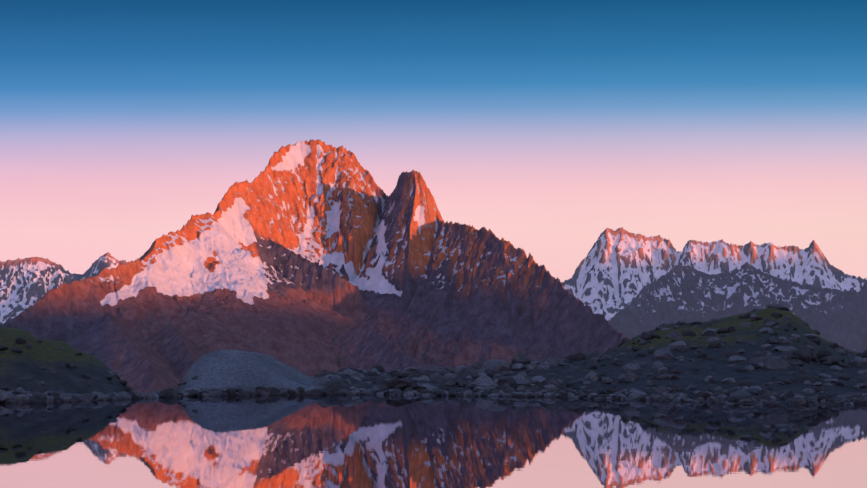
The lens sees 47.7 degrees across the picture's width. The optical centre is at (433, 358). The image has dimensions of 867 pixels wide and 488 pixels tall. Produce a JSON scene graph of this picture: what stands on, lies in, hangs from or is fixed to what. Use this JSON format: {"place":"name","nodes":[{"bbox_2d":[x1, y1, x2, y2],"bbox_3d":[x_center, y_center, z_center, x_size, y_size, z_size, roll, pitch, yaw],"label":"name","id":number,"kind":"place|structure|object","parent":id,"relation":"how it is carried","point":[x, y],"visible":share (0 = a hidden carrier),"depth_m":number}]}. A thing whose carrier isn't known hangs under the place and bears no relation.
{"place":"outdoors","nodes":[
{"label":"outdoors","id":0,"kind":"place"},
{"bbox_2d":[0,252,131,323],"bbox_3d":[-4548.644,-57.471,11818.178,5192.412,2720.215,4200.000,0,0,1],"label":"snowy mountain","id":1,"kind":"structure","parent":0,"point":[25,283],"depth_m":12981.33},
{"bbox_2d":[0,139,625,392],"bbox_3d":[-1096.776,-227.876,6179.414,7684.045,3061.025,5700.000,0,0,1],"label":"massif","id":2,"kind":"structure","parent":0,"point":[312,257],"depth_m":6307.86},
{"bbox_2d":[0,395,866,487],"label":"lake water","id":3,"kind":"structure","parent":0,"point":[335,441],"depth_m":30.34},
{"bbox_2d":[0,307,866,404],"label":"shore","id":4,"kind":"structure","parent":0,"point":[222,369],"depth_m":74.78},
{"bbox_2d":[0,304,866,405],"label":"boulders","id":5,"kind":"object","parent":4,"relation":"on","point":[482,384],"visible":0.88,"depth_m":75.25},
{"bbox_2d":[0,0,866,282],"label":"sky","id":6,"kind":"structure","parent":0,"point":[545,126]},
{"bbox_2d":[562,227,866,320],"bbox_3d":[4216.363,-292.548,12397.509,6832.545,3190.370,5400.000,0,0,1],"label":"snowy mountain range","id":7,"kind":"structure","parent":0,"point":[617,270],"depth_m":13822.51},
{"bbox_2d":[608,262,859,339],"bbox_3d":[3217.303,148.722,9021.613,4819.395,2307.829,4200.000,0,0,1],"label":"ridge","id":8,"kind":"structure","parent":0,"point":[676,293],"depth_m":10035.62},
{"bbox_2d":[823,282,866,352],"bbox_3d":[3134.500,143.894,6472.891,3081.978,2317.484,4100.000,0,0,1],"label":"mountain slope","id":9,"kind":"structure","parent":0,"point":[848,328],"depth_m":7070.24}
]}

